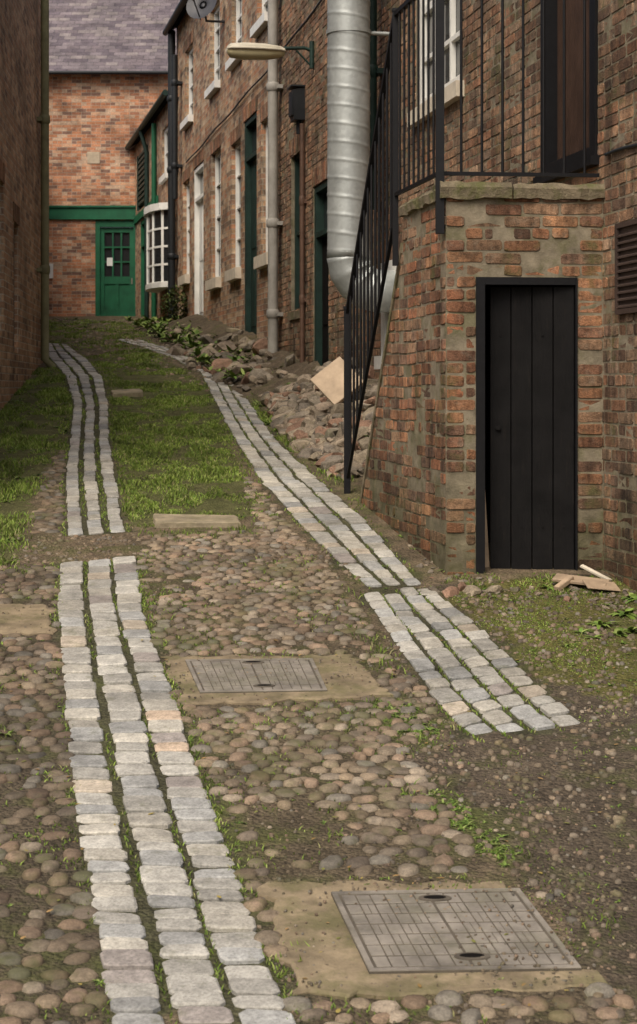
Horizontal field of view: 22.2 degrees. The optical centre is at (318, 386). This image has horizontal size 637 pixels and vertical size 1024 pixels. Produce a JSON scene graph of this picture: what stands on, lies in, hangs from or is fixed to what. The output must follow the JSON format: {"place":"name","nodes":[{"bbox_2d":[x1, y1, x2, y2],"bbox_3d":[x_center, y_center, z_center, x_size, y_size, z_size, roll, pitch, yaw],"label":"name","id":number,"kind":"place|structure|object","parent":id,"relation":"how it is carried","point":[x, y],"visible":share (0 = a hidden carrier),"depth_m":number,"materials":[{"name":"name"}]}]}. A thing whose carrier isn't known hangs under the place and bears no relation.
{"place":"outdoors","nodes":[
{"label":"outdoors","id":0,"kind":"place"},
{"bbox_2d":[0,316,636,1023],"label":"ground","id":1,"kind":"structure","parent":0,"point":[14,884],"depth_m":6.64,"materials":[{"name":"soil"}]},
{"bbox_2d":[0,0,42,409],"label":"side wall","id":2,"kind":"structure","parent":1,"relation":"on","point":[20,158],"depth_m":19.38,"materials":[{"name":"brick"}]},
{"bbox_2d":[0,159,19,225],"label":"window lintels","id":3,"kind":"structure","parent":2,"relation":"attached to","point":[16,213],"depth_m":18.54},
{"bbox_2d":[37,0,56,367],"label":"drainpipe","id":4,"kind":"object","parent":2,"relation":"attached to","point":[43,120],"visible":0.96,"depth_m":21.56,"materials":[{"name":"metal"}]},
{"bbox_2d":[0,604,57,635],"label":"concrete patch","id":5,"kind":"object","parent":1,"relation":"on","point":[32,616],"visible":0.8,"depth_m":8.75,"materials":[{"name":"beige concrete"}]},
{"bbox_2d":[49,343,124,535],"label":"stone sett track","id":6,"kind":"structure","parent":1,"relation":"on","point":[74,521],"depth_m":14.28,"materials":[{"name":"stone"}]},
{"bbox_2d":[49,74,167,315],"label":"front wall","id":7,"kind":"structure","parent":1,"relation":"on","point":[104,115],"depth_m":39.50,"materials":[{"name":"brick"}]},
{"bbox_2d":[49,264,52,277],"bbox_3d":[-6.508,-2.819,39.475,0.090,0.359,0.050,0,0,0],"label":"house sign","id":8,"kind":"object","parent":7,"relation":"attached to","point":[51,271],"visible":0.93,"depth_m":39.45,"materials":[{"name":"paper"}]},
{"bbox_2d":[49,205,135,219],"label":"green beam","id":9,"kind":"structure","parent":7,"relation":"attached to","point":[92,212],"depth_m":39.44,"materials":[{"name":"paint"}]},
{"bbox_2d":[87,152,99,163],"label":"stone block","id":10,"kind":"structure","parent":7,"relation":"attached to","point":[93,157],"depth_m":39.48,"materials":[{"name":"beige stone"}]},
{"bbox_2d":[49,71,167,73],"bbox_3d":[-4.550,-7.600,39.200,7.300,0.090,0.090,0,0,0],"label":"gutter","id":11,"kind":"object","parent":7,"relation":"attached to","point":[108,72],"visible":0.32,"depth_m":39.16,"materials":[{"name":"black metal"}]},
{"bbox_2d":[95,220,134,315],"bbox_3d":[-4.928,-2.864,39.580,1.023,2.388,0.140,0,0,0],"label":"green door","id":12,"kind":"structure","parent":7,"relation":"attached to","point":[114,271],"depth_m":39.57,"materials":[{"name":"paint"}]},
{"bbox_2d":[111,388,142,397],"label":"stone slab","id":13,"kind":"structure","parent":1,"relation":"on","point":[128,392],"depth_m":18.46,"materials":[{"name":"beige stone"}]},
{"bbox_2d":[125,90,172,319],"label":"brick cottage","id":14,"kind":"structure","parent":1,"relation":"on","point":[150,136],"depth_m":35.03,"materials":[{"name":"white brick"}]},
{"bbox_2d":[141,220,143,316],"bbox_3d":[-4.015,-2.750,37.816,0.130,2.300,1.229,0,0,-12],"label":"door","id":15,"kind":"structure","parent":14,"relation":"in","point":[142,223],"depth_m":38.33,"materials":[{"name":"green paint"}]},
{"bbox_2d":[144,202,167,292],"bbox_3d":[-3.356,-2.845,33.452,0.481,1.690,2.252,0,0,-13],"label":"bow window","id":16,"kind":"structure","parent":14,"relation":"in","point":[156,215],"depth_m":32.78,"materials":[{"name":"white paint"}]},
{"bbox_2d":[164,127,167,171],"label":"window","id":17,"kind":"structure","parent":14,"relation":"in","point":[166,131],"depth_m":34.16,"materials":[{"name":"white paint"}]},
{"bbox_2d":[57,556,295,1023],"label":"stone sett track","id":18,"kind":"structure","parent":1,"relation":"on","point":[132,989],"depth_m":5.80,"materials":[{"name":"stone"}]},
{"bbox_2d":[153,514,240,527],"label":"stone slab","id":19,"kind":"structure","parent":1,"relation":"on","point":[184,521],"depth_m":11.25,"materials":[{"name":"beige stone"}]},
{"bbox_2d":[149,321,298,391],"bbox_3d":[-1.757,-0.565,24.639,1.290,1.348,12.080,0,0,-11],"label":"rubble pile","id":20,"kind":"object","parent":1,"relation":"on","point":[259,374],"visible":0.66,"depth_m":20.97,"materials":[{"name":"stone"}]},
{"bbox_2d":[133,314,319,410],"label":"soil bank","id":21,"kind":"structure","parent":1,"relation":"on","point":[218,328],"depth_m":20.61,"materials":[{"name":"brown soil"}]},
{"bbox_2d":[159,285,187,321],"bbox_3d":[-2.718,-1.519,30.589,0.644,0.896,0.682,0,0,0],"label":"shrub","id":22,"kind":"object","parent":21,"relation":"on","point":[171,295],"visible":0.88,"depth_m":30.53,"materials":[{"name":"green plant"}]},
{"bbox_2d":[226,328,239,332],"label":"stone slab","id":23,"kind":"structure","parent":21,"relation":"on","point":[230,330],"depth_m":24.77,"materials":[{"name":"beige stone"}]},
{"bbox_2d":[122,314,368,436],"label":"weeds","id":24,"kind":"object","parent":1,"relation":"on","point":[178,338],"visible":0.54,"depth_m":24.62,"materials":[{"name":"green plant"}]},
{"bbox_2d":[118,339,420,586],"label":"stone sett track","id":25,"kind":"structure","parent":1,"relation":"on","point":[308,522],"depth_m":12.22,"materials":[{"name":"stone"}]},
{"bbox_2d":[160,654,393,704],"bbox_3d":[-0.226,1.417,7.758,0.997,0.163,0.832,0,0,-12],"label":"manhole cover","id":26,"kind":"object","parent":1,"relation":"on","point":[235,682],"visible":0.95,"depth_m":7.66,"materials":[{"name":"concrete"}]},
{"bbox_2d":[0,533,622,1012],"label":"fallen leaves","id":27,"kind":"object","parent":1,"relation":"on","point":[314,837],"visible":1,"depth_m":5.75,"materials":[{"name":"brown plant"}]},
{"bbox_2d":[0,450,636,1023],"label":"cobblestone paving","id":28,"kind":"structure","parent":1,"relation":"on","point":[390,1010],"depth_m":6.68,"materials":[{"name":"beige stone"}]},
{"bbox_2d":[0,319,636,1023],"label":"grass","id":29,"kind":"structure","parent":1,"relation":"on","point":[166,401],"depth_m":13.12,"materials":[{"name":"green plant"}]},
{"bbox_2d":[0,317,636,1020],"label":"weeds","id":30,"kind":"object","parent":1,"relation":"on","point":[598,623],"visible":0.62,"depth_m":8.16,"materials":[{"name":"green plant"}]},
{"bbox_2d":[258,357,379,480],"bbox_3d":[0.162,0.239,15.636,1.157,1.106,5.444,0,0,-9],"label":"rubble pile","id":31,"kind":"object","parent":1,"relation":"on","point":[315,428],"visible":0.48,"depth_m":15.07,"materials":[{"name":"stone"}]},
{"bbox_2d":[310,356,362,404],"bbox_3d":[0.180,-0.050,15.299,0.504,0.483,0.263,0,0,44],"label":"stone board","id":32,"kind":"object","parent":31,"relation":"on","point":[327,381],"visible":0.73,"depth_m":15.29,"materials":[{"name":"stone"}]},
{"bbox_2d":[162,0,636,590],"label":"brick terrace","id":33,"kind":"structure","parent":1,"relation":"on","point":[222,230],"depth_m":15.60,"materials":[{"name":"brown brick"}]},
{"bbox_2d":[167,30,178,317],"bbox_3d":[-2.874,-4.173,31.877,0.214,5.654,0.285,0,0,-12],"label":"drainpipe","id":34,"kind":"object","parent":33,"relation":"attached to","point":[172,256],"visible":0.65,"depth_m":31.81,"materials":[{"name":"metal"}]},
{"bbox_2d":[171,54,182,198],"bbox_3d":[-2.743,-5.010,31.277,0.215,2.780,0.228,0,0,-12],"label":"drainpipe","id":35,"kind":"object","parent":33,"relation":"attached to","point":[175,84],"visible":1,"depth_m":31.21,"materials":[{"name":"metal"}]},
{"bbox_2d":[187,181,189,273],"bbox_3d":[-2.400,-3.000,30.697,0.075,1.800,0.870,0,0,-12],"label":"window","id":36,"kind":"structure","parent":33,"relation":"in","point":[188,184],"depth_m":31.07,"materials":[{"name":"white paint"}]},
{"bbox_2d":[189,48,192,113],"bbox_3d":[-2.318,-5.675,30.322,0.075,1.350,1.024,0,0,-12],"label":"window","id":37,"kind":"structure","parent":33,"relation":"in","point":[191,52],"depth_m":30.76,"materials":[{"name":"white paint"}]},
{"bbox_2d":[194,161,203,315],"bbox_3d":[-2.081,-2.590,29.116,0.130,2.780,1.229,0,0,-12],"label":"door","id":38,"kind":"structure","parent":33,"relation":"in","point":[199,171],"depth_m":29.61,"materials":[{"name":"white paint"}]},
{"bbox_2d":[186,0,224,22],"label":"satellite dish","id":39,"kind":"object","parent":33,"relation":"attached to","point":[197,9],"visible":1,"depth_m":26.10,"materials":[{"name":"grey metal"}]},
{"bbox_2d":[214,5,219,79],"bbox_3d":[-1.636,-5.725,27.222,0.075,1.350,1.024,0,0,-12],"label":"window","id":40,"kind":"structure","parent":33,"relation":"in","point":[217,13],"depth_m":27.66,"materials":[{"name":"white paint"}]},
{"bbox_2d":[215,150,220,276],"bbox_3d":[-1.614,-2.875,27.122,0.075,2.150,1.024,0,0,-12],"label":"window","id":41,"kind":"structure","parent":33,"relation":"in","point":[218,156],"depth_m":27.56,"materials":[{"name":"white paint"}]},
{"bbox_2d":[235,142,240,266],"bbox_3d":[-1.179,-2.810,25.147,0.075,1.980,0.870,0,0,-12],"label":"window","id":42,"kind":"structure","parent":33,"relation":"in","point":[238,147],"depth_m":25.51,"materials":[{"name":"white paint"}]},
{"bbox_2d":[236,0,241,42],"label":"window","id":43,"kind":"structure","parent":33,"relation":"in","point":[238,2],"depth_m":25.46,"materials":[{"name":"white paint"}]},
{"bbox_2d":[245,111,256,334],"bbox_3d":[-0.931,-2.365,23.891,0.130,3.230,1.075,0,0,-12],"label":"door","id":44,"kind":"structure","parent":33,"relation":"in","point":[251,124],"depth_m":24.29,"materials":[{"name":"green paint"}]},
{"bbox_2d":[262,0,267,13],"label":"window","id":45,"kind":"structure","parent":33,"relation":"in","point":[264,2],"depth_m":23.26,"materials":[{"name":"white paint"}]},
{"bbox_2d":[266,121,267,251],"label":"window","id":46,"kind":"structure","parent":33,"relation":"in","point":[267,121],"depth_m":22.96,"materials":[{"name":"white paint"}]},
{"bbox_2d":[226,41,313,68],"bbox_3d":[-0.561,-3.929,19.101,1.057,0.320,0.288,0,0,-11],"label":"wall lamp","id":47,"kind":"object","parent":33,"relation":"attached to","point":[250,51],"visible":1,"depth_m":18.99,"materials":[{"name":"beige paint"}]},
{"bbox_2d":[266,0,282,352],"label":"drainpipe","id":48,"kind":"object","parent":33,"relation":"attached to","point":[274,87],"visible":0.95,"depth_m":21.37,"materials":[{"name":"grey metal"}]},
{"bbox_2d":[287,84,305,134],"bbox_3d":[-0.273,-3.390,19.883,0.180,0.580,0.300,0,0,-11],"label":"electrical box","id":49,"kind":"object","parent":33,"relation":"attached to","point":[297,104],"visible":0.94,"depth_m":19.77,"materials":[{"name":"black metal"}]},
{"bbox_2d":[295,153,299,309],"bbox_3d":[-0.186,-1.950,20.341,0.075,2.000,0.866,0,0,-11],"label":"window","id":50,"kind":"structure","parent":33,"relation":"in","point":[297,158],"depth_m":20.71,"materials":[{"name":"green paint"}]},
{"bbox_2d":[299,123,306,362],"bbox_3d":[-0.193,-1.672,19.712,0.088,3.055,0.114,0,0,-11],"label":"cable conduit","id":51,"kind":"object","parent":33,"relation":"attached to","point":[302,203],"visible":0.9,"depth_m":19.69,"materials":[{"name":"brown metal"}]},
{"bbox_2d":[314,180,328,365],"bbox_3d":[0.102,-1.035,18.814,0.130,2.670,0.917,0,0,-11],"label":"door","id":52,"kind":"structure","parent":33,"relation":"in","point":[321,270],"depth_m":19.18,"materials":[{"name":"green paint"}]},
{"bbox_2d":[326,0,394,312],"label":"ventilation duct","id":53,"kind":"object","parent":33,"relation":"attached to","point":[349,32],"visible":0.84,"depth_m":15.03,"materials":[{"name":"metal"}]},
{"bbox_2d":[370,0,383,209],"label":"drainpipe","id":54,"kind":"object","parent":33,"relation":"attached to","point":[375,71],"visible":0.56,"depth_m":15.69,"materials":[{"name":"black metal"}]},
{"bbox_2d":[381,260,396,355],"bbox_3d":[0.725,-0.750,15.329,0.075,0.900,0.866,0,0,-11],"label":"window","id":55,"kind":"structure","parent":33,"relation":"in","point":[384,315],"depth_m":15.62,"materials":[{"name":"white paint"}]},
{"bbox_2d":[185,0,636,162],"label":"wall cable","id":56,"kind":"object","parent":33,"relation":"attached to","point":[313,11],"depth_m":20.63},
{"bbox_2d":[420,0,459,103],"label":"window","id":57,"kind":"structure","parent":33,"relation":"in","point":[451,7],"depth_m":13.71,"materials":[{"name":"white paint"}]},
{"bbox_2d":[533,0,599,183],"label":"door","id":58,"kind":"structure","parent":33,"relation":"in","point":[553,8],"depth_m":10.72,"materials":[{"name":"black paint"}]},
{"bbox_2d":[615,218,636,314],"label":"wall vent","id":59,"kind":"object","parent":33,"relation":"attached to","point":[625,267],"depth_m":9.53,"materials":[{"name":"brown metal"}]},
{"bbox_2d":[257,879,608,1000],"bbox_3d":[0.324,1.734,5.049,1.060,0.164,0.806,0,0,0],"label":"manhole cover","id":60,"kind":"object","parent":1,"relation":"on","point":[383,950],"visible":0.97,"depth_m":4.98,"materials":[{"name":"concrete"}]},
{"bbox_2d":[364,587,580,734],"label":"stone sett track","id":61,"kind":"structure","parent":1,"relation":"on","point":[449,699],"depth_m":7.85,"materials":[{"name":"stone"}]},
{"bbox_2d":[359,181,604,574],"bbox_3d":[1.020,0.874,11.177,1.072,4.252,2.780,0,0,-11],"label":"brick store with steps","id":62,"kind":"object","parent":1,"relation":"on","point":[487,426],"visible":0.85,"depth_m":9.94,"materials":[{"name":"brick"},{"name":"weathered stone"},{"name":"black paint"}]},
{"bbox_2d":[343,0,598,493],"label":"metal railing","id":63,"kind":"object","parent":62,"relation":"on","point":[439,173],"visible":0.98,"depth_m":10.84,"materials":[{"name":"black metal"}]},
{"bbox_2d":[490,287,573,569],"bbox_3d":[1.313,0.268,9.966,0.511,1.761,0.050,0,0,6],"label":"plank door","id":64,"kind":"structure","parent":62,"relation":"in","point":[532,328],"depth_m":9.96,"materials":[{"name":"black paint"}]},
{"bbox_2d":[402,544,630,608],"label":"loose stones","id":65,"kind":"object","parent":1,"relation":"on","point":[473,590],"visible":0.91,"depth_m":9.39,"materials":[{"name":"grey stone"}]},
{"bbox_2d":[552,564,620,590],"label":"timber offcuts","id":66,"kind":"object","parent":1,"relation":"on","point":[603,582],"visible":1,"depth_m":9.47,"materials":[{"name":"brown wood"}]},
{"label":"gable walls","id":67,"kind":"object","parent":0,"visible":0},
{"bbox_2d":[49,0,179,70],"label":"slate roof","id":68,"kind":"structure","parent":67,"relation":"on","point":[106,35],"depth_m":40.98,"materials":[{"name":"grey stone"}]}
]}

